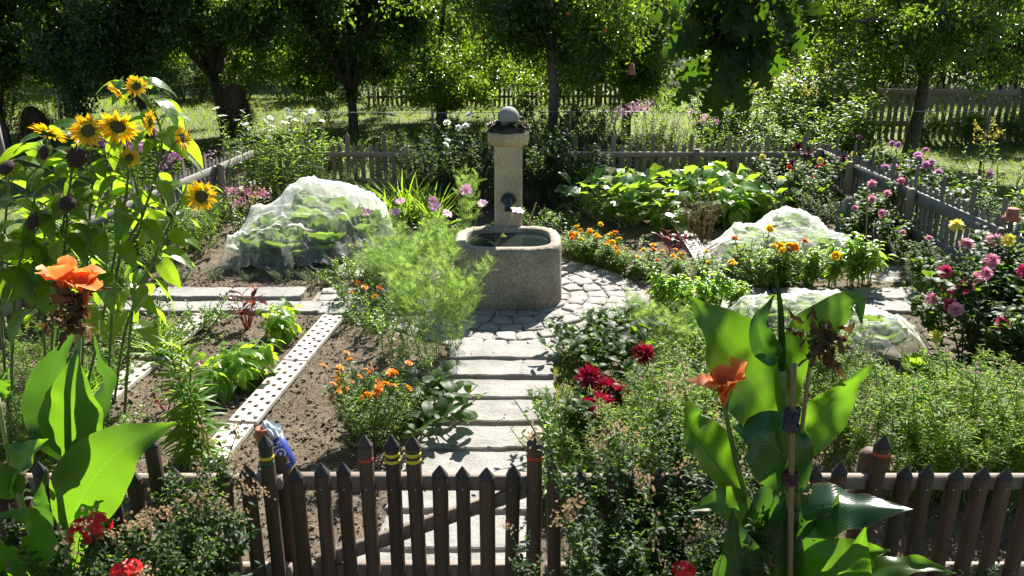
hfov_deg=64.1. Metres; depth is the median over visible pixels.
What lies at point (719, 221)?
squash plant
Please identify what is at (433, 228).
cosmos
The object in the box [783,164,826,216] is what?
dahlia bush
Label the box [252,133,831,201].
picket fence
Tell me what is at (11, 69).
apple tree
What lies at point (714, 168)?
squash plant
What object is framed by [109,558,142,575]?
geranium
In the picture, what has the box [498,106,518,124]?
stone ball
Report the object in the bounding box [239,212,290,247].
cabbage
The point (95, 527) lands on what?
geranium
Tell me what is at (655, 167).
squash plant
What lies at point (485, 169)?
shrub
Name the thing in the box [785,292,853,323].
cabbage
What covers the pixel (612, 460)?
aster
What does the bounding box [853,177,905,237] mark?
dahlia bush
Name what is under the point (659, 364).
herb
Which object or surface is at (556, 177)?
shrub
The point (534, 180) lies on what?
shrub
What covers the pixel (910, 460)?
aster
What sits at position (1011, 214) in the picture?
flower pot
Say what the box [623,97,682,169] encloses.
phlox
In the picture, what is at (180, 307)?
stone slab
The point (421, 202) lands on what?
daylily
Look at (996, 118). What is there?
raspberry bush
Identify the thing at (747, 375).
canna
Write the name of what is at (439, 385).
strawberry plant
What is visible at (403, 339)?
amaranth
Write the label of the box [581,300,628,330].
herb
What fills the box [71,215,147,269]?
shrub
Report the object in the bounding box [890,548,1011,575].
shrub
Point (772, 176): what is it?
dahlia bush
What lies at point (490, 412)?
stone slab
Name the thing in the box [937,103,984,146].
raspberry bush
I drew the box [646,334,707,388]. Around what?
herb
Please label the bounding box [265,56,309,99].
shrub
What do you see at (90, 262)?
shrub
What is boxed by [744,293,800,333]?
cabbage
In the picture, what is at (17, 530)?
shrub
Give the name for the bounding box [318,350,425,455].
orange cosmos
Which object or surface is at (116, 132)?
sunflower
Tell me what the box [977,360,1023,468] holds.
aster
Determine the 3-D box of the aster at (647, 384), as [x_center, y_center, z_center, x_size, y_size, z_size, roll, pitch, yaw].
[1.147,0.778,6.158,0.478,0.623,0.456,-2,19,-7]
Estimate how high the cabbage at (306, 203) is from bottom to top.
0.814 m
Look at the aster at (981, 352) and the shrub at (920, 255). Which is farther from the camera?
the shrub at (920, 255)
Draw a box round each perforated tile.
[93,360,158,401]
[139,313,215,360]
[194,423,253,466]
[228,360,306,425]
[283,315,344,363]
[666,218,697,238]
[682,238,714,264]
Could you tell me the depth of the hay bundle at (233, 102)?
17.94 m
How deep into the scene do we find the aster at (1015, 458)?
5.11 m
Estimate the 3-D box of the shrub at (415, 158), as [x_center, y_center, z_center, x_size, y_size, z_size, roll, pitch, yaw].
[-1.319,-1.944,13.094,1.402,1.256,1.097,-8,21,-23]
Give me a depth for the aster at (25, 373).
6.37 m
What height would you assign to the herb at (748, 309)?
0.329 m
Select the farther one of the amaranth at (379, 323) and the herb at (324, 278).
the herb at (324, 278)
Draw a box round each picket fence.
[0,139,257,341]
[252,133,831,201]
[367,68,637,106]
[822,135,1023,272]
[824,81,1023,140]
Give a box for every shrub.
[0,79,23,116]
[0,501,90,574]
[3,76,40,127]
[42,516,195,574]
[64,223,107,308]
[69,250,131,306]
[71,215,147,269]
[109,209,175,272]
[136,200,201,250]
[136,241,174,277]
[162,49,207,99]
[170,62,211,101]
[172,203,221,246]
[178,211,225,257]
[187,47,273,96]
[206,185,236,228]
[259,144,314,186]
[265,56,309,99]
[276,174,320,203]
[282,66,319,100]
[296,133,344,185]
[306,89,345,121]
[309,169,339,198]
[314,134,381,177]
[325,165,372,208]
[331,81,366,102]
[357,77,410,111]
[365,149,398,186]
[374,168,414,210]
[384,129,448,184]
[387,126,477,203]
[415,126,466,186]
[419,143,493,211]
[427,105,525,186]
[441,122,488,158]
[452,121,536,208]
[479,114,491,134]
[485,107,554,177]
[488,113,578,208]
[507,81,595,157]
[523,120,600,208]
[531,111,600,169]
[538,135,612,209]
[560,85,623,160]
[562,100,630,166]
[602,124,653,171]
[669,125,743,177]
[680,86,759,162]
[701,40,866,150]
[717,125,770,174]
[732,113,809,177]
[768,108,853,173]
[769,47,888,142]
[776,94,870,181]
[777,75,902,172]
[791,181,846,230]
[888,235,947,282]
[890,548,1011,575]
[903,263,931,292]
[929,251,972,281]
[976,192,1023,245]
[977,200,1023,260]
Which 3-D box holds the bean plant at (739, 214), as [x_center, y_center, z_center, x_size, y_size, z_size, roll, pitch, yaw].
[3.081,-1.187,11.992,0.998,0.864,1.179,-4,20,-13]
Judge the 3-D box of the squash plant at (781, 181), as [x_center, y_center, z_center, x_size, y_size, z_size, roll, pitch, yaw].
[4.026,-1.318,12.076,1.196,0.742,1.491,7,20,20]
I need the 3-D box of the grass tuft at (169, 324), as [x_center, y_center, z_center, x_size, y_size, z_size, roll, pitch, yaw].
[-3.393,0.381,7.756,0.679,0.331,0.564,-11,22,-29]
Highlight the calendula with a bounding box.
[349,280,383,324]
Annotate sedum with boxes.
[218,183,271,232]
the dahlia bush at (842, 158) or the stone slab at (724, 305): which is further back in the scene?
the dahlia bush at (842, 158)
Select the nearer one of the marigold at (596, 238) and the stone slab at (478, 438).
the stone slab at (478, 438)
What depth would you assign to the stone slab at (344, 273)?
9.80 m
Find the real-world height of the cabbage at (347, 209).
0.720 m
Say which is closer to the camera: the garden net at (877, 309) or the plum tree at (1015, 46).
the garden net at (877, 309)
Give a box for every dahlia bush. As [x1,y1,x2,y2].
[553,340,656,449]
[752,150,814,215]
[780,143,856,203]
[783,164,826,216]
[789,157,836,228]
[834,189,891,248]
[849,134,914,193]
[851,202,916,260]
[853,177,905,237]
[864,146,933,209]
[881,163,956,226]
[896,229,942,263]
[900,218,1023,378]
[911,159,994,242]
[959,217,1023,296]
[974,233,1023,321]
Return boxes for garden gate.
[288,433,542,575]
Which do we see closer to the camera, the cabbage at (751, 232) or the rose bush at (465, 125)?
the cabbage at (751, 232)
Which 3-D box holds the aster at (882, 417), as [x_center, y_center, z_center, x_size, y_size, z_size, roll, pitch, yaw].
[2.623,0.874,5.562,0.786,0.829,0.640,-10,21,-26]
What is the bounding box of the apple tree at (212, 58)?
[0,0,343,140]
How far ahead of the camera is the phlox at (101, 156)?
14.09 m
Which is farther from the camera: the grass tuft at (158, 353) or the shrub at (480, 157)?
the shrub at (480, 157)
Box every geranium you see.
[43,511,113,575]
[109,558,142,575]
[671,560,695,575]
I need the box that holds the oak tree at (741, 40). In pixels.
[649,0,828,116]
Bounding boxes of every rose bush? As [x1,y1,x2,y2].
[405,112,481,210]
[437,138,489,217]
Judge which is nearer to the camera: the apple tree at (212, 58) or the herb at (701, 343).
the herb at (701, 343)
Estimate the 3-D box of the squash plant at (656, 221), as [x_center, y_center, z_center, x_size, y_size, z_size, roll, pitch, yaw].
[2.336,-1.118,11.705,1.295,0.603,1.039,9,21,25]
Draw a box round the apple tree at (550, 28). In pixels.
[369,0,687,137]
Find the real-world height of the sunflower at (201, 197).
1.899 m
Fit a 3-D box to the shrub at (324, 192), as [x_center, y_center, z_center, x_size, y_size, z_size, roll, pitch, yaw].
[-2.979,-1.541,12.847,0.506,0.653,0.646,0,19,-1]
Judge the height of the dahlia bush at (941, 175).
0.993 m
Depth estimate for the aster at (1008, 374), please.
6.11 m
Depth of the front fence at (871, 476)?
4.08 m
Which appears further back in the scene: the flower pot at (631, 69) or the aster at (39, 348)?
the flower pot at (631, 69)
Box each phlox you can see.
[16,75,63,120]
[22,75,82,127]
[93,141,151,194]
[94,138,130,189]
[103,126,158,192]
[154,148,215,207]
[182,166,225,183]
[213,107,290,209]
[247,118,305,206]
[275,109,331,195]
[611,105,668,171]
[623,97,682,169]
[668,106,719,173]
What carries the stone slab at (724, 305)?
on the soil
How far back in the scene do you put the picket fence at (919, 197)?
10.31 m
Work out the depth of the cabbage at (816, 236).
10.10 m
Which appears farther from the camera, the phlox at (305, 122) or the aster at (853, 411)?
the phlox at (305, 122)
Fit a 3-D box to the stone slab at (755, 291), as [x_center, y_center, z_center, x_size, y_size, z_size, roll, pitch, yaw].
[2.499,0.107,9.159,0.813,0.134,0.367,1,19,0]
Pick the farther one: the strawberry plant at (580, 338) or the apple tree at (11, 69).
the apple tree at (11, 69)
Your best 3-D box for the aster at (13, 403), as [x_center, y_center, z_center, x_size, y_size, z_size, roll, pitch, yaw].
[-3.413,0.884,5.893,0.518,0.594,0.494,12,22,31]
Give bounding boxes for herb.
[2,413,52,462]
[4,453,58,496]
[68,323,142,367]
[83,350,137,388]
[85,304,141,344]
[102,400,148,428]
[104,291,165,342]
[125,309,187,356]
[164,292,240,331]
[176,264,193,283]
[196,264,224,280]
[234,269,261,281]
[265,263,297,282]
[293,267,333,283]
[308,265,348,285]
[322,251,363,273]
[327,275,381,304]
[332,259,384,282]
[333,296,393,329]
[345,279,399,320]
[349,240,381,266]
[399,213,469,245]
[510,420,597,502]
[511,398,626,476]
[520,385,604,459]
[522,206,541,225]
[526,209,562,229]
[526,388,571,431]
[535,378,573,405]
[539,201,579,233]
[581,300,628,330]
[605,301,650,319]
[617,343,693,378]
[618,305,663,337]
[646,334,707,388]
[669,300,699,334]
[669,318,704,359]
[673,320,705,370]
[674,287,740,323]
[715,297,753,318]
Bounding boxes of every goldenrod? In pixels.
[250,96,302,174]
[289,117,324,175]
[691,73,755,167]
[711,82,776,146]
[750,62,834,171]
[754,78,819,171]
[962,117,1023,226]
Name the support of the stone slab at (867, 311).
on the soil
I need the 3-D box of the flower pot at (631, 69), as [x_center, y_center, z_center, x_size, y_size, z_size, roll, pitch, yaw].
[2.263,-4.419,15.400,0.174,0.780,0.174,0,19,0]
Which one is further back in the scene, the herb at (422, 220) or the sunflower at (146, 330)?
the herb at (422, 220)
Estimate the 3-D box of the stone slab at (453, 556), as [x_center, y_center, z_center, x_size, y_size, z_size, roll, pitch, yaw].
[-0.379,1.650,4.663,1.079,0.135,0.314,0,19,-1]
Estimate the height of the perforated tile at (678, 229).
0.036 m
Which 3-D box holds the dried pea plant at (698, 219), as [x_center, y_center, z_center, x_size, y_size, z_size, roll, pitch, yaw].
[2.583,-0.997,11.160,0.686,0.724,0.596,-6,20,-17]
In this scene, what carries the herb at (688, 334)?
on the soil
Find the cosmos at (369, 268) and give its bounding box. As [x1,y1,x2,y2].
[353,235,391,288]
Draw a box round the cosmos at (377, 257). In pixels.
[356,236,439,291]
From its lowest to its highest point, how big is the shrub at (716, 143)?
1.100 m
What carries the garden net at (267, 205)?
on the soil
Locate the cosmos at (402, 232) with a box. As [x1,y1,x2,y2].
[383,217,450,282]
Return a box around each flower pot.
[627,36,635,74]
[1002,207,1021,221]
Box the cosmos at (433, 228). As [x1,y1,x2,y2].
[420,204,462,275]
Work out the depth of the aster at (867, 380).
6.38 m
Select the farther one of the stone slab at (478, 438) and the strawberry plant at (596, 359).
the strawberry plant at (596, 359)
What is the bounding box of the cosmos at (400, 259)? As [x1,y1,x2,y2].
[370,227,436,298]
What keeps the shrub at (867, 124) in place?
on the lawn at (270, 92)
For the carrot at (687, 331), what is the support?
on the soil
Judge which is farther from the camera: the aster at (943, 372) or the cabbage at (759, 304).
the cabbage at (759, 304)
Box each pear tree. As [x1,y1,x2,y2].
[697,0,868,125]
[790,0,974,146]
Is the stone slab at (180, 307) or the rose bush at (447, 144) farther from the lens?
the rose bush at (447, 144)
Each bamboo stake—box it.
[782,363,800,575]
[865,186,867,273]
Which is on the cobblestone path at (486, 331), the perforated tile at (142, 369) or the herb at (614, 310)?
the herb at (614, 310)
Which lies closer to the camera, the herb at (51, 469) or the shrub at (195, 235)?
the herb at (51, 469)
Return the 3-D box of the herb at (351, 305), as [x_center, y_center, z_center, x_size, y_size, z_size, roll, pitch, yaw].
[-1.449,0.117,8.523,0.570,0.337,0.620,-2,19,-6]
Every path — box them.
[315,259,697,348]
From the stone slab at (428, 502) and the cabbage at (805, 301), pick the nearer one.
the stone slab at (428, 502)
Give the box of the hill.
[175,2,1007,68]
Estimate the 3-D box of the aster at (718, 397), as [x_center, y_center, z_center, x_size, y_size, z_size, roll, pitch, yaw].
[1.639,0.905,5.575,0.735,0.761,0.598,4,19,11]
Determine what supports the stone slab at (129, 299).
on the soil
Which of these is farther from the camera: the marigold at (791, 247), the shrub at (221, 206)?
the shrub at (221, 206)
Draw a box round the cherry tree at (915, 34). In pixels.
[780,0,1023,154]
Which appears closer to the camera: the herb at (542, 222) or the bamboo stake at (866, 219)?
the bamboo stake at (866, 219)
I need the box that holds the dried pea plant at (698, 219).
[679,187,726,241]
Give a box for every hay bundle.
[9,104,56,146]
[209,81,258,144]
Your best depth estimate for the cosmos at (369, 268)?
9.31 m
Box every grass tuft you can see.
[85,354,135,393]
[118,321,203,359]
[126,308,190,341]
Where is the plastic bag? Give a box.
[260,420,281,439]
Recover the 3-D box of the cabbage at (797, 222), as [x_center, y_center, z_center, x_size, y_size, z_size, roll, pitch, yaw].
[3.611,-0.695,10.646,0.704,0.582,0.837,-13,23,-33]
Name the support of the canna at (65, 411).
on the soil
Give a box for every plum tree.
[0,0,246,129]
[0,0,270,138]
[889,2,1023,121]
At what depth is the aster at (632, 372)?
6.34 m
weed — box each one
[138,409,155,420]
[203,330,223,342]
[216,305,241,320]
[639,234,650,245]
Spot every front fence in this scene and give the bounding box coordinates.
[0,434,297,575]
[544,435,1023,575]
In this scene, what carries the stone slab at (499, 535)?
on the soil
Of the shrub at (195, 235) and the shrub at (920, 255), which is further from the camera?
the shrub at (195, 235)
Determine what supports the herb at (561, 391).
on the soil
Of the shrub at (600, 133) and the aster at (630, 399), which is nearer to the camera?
the aster at (630, 399)
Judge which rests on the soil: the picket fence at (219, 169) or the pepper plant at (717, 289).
the pepper plant at (717, 289)
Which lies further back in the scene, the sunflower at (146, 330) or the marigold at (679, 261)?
the marigold at (679, 261)
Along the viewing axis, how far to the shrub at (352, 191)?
12.59 m
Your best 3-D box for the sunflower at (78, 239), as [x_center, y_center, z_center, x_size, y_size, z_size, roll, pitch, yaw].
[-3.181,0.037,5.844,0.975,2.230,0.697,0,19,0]
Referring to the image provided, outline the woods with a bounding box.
[17,0,1023,96]
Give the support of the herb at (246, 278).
on the soil
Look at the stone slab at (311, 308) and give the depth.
8.69 m
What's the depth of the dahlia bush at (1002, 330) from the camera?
7.15 m
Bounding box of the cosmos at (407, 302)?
[370,231,465,360]
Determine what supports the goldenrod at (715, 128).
on the lawn at (270, 92)
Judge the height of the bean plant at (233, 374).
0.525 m
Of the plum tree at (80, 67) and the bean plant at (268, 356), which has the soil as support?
the bean plant at (268, 356)
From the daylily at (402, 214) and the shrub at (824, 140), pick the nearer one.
the daylily at (402, 214)
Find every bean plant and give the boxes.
[193,342,263,403]
[204,338,284,391]
[254,297,303,347]
[686,181,761,231]
[699,163,773,205]
[732,178,778,223]
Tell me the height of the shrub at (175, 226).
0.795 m
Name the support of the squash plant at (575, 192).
on the soil
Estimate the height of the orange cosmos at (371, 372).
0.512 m
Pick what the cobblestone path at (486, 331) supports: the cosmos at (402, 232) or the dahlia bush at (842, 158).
the cosmos at (402, 232)
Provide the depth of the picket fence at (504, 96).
26.39 m
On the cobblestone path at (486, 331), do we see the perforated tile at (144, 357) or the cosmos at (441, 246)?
the cosmos at (441, 246)
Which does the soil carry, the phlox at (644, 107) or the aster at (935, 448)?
the aster at (935, 448)
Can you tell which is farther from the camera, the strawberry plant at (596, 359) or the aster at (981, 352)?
the strawberry plant at (596, 359)
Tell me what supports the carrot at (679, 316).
on the soil
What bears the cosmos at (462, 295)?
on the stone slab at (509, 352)
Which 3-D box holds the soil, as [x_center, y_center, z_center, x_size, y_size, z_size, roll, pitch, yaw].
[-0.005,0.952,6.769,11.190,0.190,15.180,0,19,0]
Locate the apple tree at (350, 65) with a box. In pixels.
[192,0,432,133]
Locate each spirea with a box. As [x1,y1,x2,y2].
[0,481,275,575]
[4,411,255,575]
[502,517,709,575]
[522,364,827,575]
[549,395,779,575]
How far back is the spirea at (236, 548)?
3.70 m
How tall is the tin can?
0.207 m
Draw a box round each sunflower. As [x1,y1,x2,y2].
[0,123,89,439]
[0,144,116,356]
[10,195,200,403]
[43,110,165,382]
[96,75,203,417]
[109,180,221,412]
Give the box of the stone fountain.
[455,132,561,309]
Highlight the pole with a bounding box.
[51,83,64,129]
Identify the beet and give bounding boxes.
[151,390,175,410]
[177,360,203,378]
[224,284,267,329]
[652,228,690,256]
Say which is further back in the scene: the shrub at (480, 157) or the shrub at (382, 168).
the shrub at (382, 168)
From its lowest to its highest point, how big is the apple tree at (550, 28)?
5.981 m
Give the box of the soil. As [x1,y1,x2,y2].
[0,199,1023,575]
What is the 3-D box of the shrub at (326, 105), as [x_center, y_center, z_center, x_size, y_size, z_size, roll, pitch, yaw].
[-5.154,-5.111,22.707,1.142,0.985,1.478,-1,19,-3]
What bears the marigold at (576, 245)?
on the soil
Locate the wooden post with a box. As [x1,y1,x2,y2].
[0,127,12,186]
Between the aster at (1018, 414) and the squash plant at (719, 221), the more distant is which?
the squash plant at (719, 221)
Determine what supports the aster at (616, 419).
on the soil
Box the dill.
[452,164,484,229]
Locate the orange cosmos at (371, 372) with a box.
[328,366,378,443]
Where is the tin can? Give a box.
[271,430,295,469]
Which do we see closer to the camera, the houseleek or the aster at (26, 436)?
the aster at (26, 436)
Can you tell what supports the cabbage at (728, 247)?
on the soil
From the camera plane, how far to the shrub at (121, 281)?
8.56 m
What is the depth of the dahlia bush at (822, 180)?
11.91 m
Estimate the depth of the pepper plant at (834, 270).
9.24 m
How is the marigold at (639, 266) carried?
on the soil
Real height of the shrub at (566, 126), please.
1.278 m
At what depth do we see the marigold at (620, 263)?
9.82 m
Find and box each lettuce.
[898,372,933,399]
[901,348,958,379]
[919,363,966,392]
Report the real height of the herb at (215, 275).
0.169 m
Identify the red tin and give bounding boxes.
[255,425,268,445]
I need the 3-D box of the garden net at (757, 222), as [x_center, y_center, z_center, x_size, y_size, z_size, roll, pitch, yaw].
[3.569,-0.622,10.265,2.543,0.586,1.882,0,19,0]
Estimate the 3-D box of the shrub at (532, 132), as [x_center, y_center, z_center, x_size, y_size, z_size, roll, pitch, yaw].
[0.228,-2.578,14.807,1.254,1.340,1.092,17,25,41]
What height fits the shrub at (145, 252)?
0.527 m
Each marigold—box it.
[555,225,592,255]
[561,221,614,262]
[567,230,621,265]
[578,234,630,267]
[604,239,656,275]
[625,242,673,280]
[641,248,690,278]
[663,249,714,283]
[691,246,751,285]
[730,224,808,289]
[768,241,840,288]
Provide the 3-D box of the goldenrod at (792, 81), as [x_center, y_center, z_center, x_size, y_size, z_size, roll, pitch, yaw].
[5.096,-3.221,15.495,1.288,2.107,1.322,-9,21,-24]
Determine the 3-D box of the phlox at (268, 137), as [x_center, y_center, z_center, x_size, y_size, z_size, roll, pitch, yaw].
[-3.683,-1.989,13.049,0.833,1.368,0.883,-1,19,-2]
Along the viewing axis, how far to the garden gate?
4.09 m
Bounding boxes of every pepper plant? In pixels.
[644,266,686,314]
[672,276,711,314]
[672,277,697,313]
[691,264,736,306]
[724,279,752,312]
[754,246,783,285]
[797,246,826,285]
[824,243,858,286]
[840,231,897,286]
[842,250,863,285]
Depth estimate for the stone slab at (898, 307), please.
8.70 m
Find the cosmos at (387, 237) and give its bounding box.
[361,214,428,263]
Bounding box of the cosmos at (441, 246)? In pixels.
[432,232,479,296]
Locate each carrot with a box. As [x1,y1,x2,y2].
[614,284,686,328]
[616,287,697,339]
[634,311,703,357]
[642,286,747,335]
[651,298,745,351]
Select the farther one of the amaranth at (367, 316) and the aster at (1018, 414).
the amaranth at (367, 316)
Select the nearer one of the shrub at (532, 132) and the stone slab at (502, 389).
the stone slab at (502, 389)
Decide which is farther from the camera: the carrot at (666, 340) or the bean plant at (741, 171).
the bean plant at (741, 171)
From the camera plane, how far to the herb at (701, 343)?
7.23 m
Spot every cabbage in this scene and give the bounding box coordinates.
[225,230,274,263]
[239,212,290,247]
[256,223,316,265]
[281,189,350,230]
[290,213,356,259]
[323,196,370,248]
[341,206,398,250]
[717,239,760,266]
[730,225,774,249]
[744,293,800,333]
[759,234,807,262]
[764,212,810,243]
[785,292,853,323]
[796,229,843,260]
[833,323,863,348]
[851,314,914,354]
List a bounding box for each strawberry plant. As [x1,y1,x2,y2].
[349,354,455,410]
[360,367,486,438]
[390,369,455,410]
[535,316,602,362]
[555,334,624,368]
[562,309,629,347]
[569,324,646,369]
[581,329,657,383]
[585,300,666,347]
[611,335,670,369]
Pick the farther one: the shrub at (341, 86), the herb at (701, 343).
the shrub at (341, 86)
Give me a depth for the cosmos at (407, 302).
7.16 m
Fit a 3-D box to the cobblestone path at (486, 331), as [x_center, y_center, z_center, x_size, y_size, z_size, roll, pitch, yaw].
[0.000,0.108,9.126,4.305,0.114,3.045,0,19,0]
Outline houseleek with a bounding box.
[486,120,530,133]
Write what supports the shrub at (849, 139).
on the lawn at (270, 92)
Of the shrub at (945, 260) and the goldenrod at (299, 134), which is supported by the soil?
the shrub at (945, 260)
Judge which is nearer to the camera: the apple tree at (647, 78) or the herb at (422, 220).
the herb at (422, 220)
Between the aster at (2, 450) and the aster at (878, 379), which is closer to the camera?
the aster at (2, 450)
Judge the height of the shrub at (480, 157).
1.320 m
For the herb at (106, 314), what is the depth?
7.91 m
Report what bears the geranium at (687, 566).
on the soil
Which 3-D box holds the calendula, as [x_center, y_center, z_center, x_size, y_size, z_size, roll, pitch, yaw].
[-1.520,0.139,8.470,0.392,0.328,0.528,0,19,0]
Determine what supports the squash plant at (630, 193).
on the soil
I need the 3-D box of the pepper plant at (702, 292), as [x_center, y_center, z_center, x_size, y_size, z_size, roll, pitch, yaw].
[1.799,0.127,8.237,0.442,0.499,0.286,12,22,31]
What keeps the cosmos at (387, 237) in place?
on the soil
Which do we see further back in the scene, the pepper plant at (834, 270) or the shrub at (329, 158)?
the shrub at (329, 158)
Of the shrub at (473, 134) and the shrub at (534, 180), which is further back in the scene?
the shrub at (473, 134)
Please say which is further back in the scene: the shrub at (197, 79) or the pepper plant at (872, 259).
the shrub at (197, 79)
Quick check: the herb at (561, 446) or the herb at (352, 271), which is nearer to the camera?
the herb at (561, 446)
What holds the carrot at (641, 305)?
on the soil
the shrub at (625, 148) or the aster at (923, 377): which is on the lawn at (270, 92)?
the shrub at (625, 148)
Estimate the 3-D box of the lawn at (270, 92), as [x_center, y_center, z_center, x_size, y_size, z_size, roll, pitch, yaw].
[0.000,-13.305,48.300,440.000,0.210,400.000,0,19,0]
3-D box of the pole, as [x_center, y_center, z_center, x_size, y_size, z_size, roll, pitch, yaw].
[-11.368,-4.617,20.264,0.482,1.644,0.108,4,19,11]
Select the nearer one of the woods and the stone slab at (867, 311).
the stone slab at (867, 311)
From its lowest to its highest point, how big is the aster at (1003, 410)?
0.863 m
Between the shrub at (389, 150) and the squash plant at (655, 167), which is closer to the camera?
the squash plant at (655, 167)
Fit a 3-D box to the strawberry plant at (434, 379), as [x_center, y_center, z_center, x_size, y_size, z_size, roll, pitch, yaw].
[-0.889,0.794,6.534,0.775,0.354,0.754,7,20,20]
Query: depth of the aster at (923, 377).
6.07 m
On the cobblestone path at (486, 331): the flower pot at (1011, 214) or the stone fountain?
the stone fountain
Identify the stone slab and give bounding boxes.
[88,287,155,300]
[94,301,165,316]
[150,287,231,301]
[161,301,246,315]
[225,287,306,301]
[240,301,323,316]
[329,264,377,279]
[357,552,525,559]
[380,514,525,553]
[385,491,525,515]
[401,451,547,482]
[418,425,548,451]
[423,400,547,426]
[431,379,555,402]
[437,360,553,379]
[448,344,561,362]
[696,287,771,299]
[713,300,755,311]
[771,287,850,299]
[792,300,872,315]
[851,287,925,300]
[866,300,944,315]
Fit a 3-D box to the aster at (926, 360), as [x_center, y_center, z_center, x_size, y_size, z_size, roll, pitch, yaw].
[2.865,0.847,5.655,0.746,0.819,0.608,8,20,21]
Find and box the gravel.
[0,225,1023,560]
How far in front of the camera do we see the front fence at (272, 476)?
4.08 m
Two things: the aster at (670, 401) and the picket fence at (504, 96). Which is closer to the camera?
the aster at (670, 401)
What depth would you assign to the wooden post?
8.37 m
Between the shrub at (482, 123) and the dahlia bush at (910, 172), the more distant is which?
the shrub at (482, 123)
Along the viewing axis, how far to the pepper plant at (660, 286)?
8.26 m
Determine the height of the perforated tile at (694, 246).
0.036 m
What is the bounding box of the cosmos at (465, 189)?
[430,182,524,359]
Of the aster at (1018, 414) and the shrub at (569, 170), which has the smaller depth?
the aster at (1018, 414)
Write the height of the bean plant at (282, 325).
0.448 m
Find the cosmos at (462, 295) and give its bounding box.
[415,250,498,346]
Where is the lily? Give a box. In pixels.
[150,334,238,472]
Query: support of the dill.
on the soil
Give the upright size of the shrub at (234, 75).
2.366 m
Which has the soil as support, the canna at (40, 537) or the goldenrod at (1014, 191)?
the canna at (40, 537)
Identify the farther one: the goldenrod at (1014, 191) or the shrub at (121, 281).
the goldenrod at (1014, 191)
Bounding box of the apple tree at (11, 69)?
[0,0,56,149]
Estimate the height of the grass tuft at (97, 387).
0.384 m
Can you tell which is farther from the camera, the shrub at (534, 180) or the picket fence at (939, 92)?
the picket fence at (939, 92)
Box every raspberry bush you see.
[902,105,947,144]
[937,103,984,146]
[961,101,1003,145]
[1002,103,1023,146]
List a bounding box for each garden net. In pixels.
[217,175,397,269]
[704,206,906,281]
[727,288,933,351]
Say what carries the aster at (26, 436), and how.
on the soil
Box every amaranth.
[358,291,393,338]
[371,306,404,358]
[386,343,411,382]
[397,322,423,367]
[416,346,436,375]
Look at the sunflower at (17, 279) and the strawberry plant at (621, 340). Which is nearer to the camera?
the sunflower at (17, 279)
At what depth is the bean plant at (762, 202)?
11.93 m
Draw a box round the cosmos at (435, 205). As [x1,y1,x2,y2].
[361,196,442,333]
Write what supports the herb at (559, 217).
on the soil
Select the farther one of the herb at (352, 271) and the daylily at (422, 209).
the daylily at (422, 209)
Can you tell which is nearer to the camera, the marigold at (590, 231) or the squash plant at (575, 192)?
the marigold at (590, 231)
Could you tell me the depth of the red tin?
4.07 m
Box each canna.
[0,369,55,575]
[22,255,175,569]
[683,259,955,575]
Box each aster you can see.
[0,322,73,408]
[0,390,23,464]
[0,390,28,440]
[0,413,57,471]
[5,317,61,372]
[564,414,643,501]
[587,384,656,461]
[593,368,699,472]
[606,383,648,418]
[610,358,664,406]
[617,378,683,448]
[622,358,738,501]
[636,326,715,406]
[636,345,700,404]
[645,384,720,472]
[651,358,747,467]
[651,368,747,492]
[672,346,718,415]
[704,362,808,470]
[743,303,840,397]
[774,313,871,395]
[796,332,869,409]
[800,378,881,467]
[815,329,894,414]
[830,353,906,444]
[849,346,967,472]
[852,350,890,407]
[875,341,996,465]
[875,413,968,503]
[876,377,998,504]
[904,342,1023,466]
[911,363,969,399]
[917,360,1023,502]
[930,346,1016,412]
[951,365,1023,466]
[965,403,1023,511]
[971,344,1023,421]
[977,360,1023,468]
[989,378,1023,494]
[998,353,1023,399]
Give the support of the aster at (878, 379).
on the soil
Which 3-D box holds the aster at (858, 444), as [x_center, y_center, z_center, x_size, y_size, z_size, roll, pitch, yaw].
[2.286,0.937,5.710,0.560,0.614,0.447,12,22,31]
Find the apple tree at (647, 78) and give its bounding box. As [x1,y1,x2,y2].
[508,0,702,135]
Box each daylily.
[354,168,435,228]
[358,187,424,227]
[387,174,456,226]
[399,183,459,228]
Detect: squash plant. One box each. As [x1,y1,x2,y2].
[554,163,650,221]
[591,163,672,217]
[591,182,667,228]
[627,184,720,230]
[634,165,709,214]
[669,161,760,220]
[679,192,739,224]
[744,172,828,221]
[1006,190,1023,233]
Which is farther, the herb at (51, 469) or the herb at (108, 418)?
the herb at (108, 418)
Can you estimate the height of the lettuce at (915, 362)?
0.333 m
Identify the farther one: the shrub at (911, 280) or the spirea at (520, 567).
the shrub at (911, 280)
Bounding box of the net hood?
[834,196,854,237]
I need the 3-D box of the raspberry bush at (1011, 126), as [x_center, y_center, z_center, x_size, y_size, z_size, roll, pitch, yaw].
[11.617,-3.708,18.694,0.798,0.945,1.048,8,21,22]
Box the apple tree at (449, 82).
[295,0,559,127]

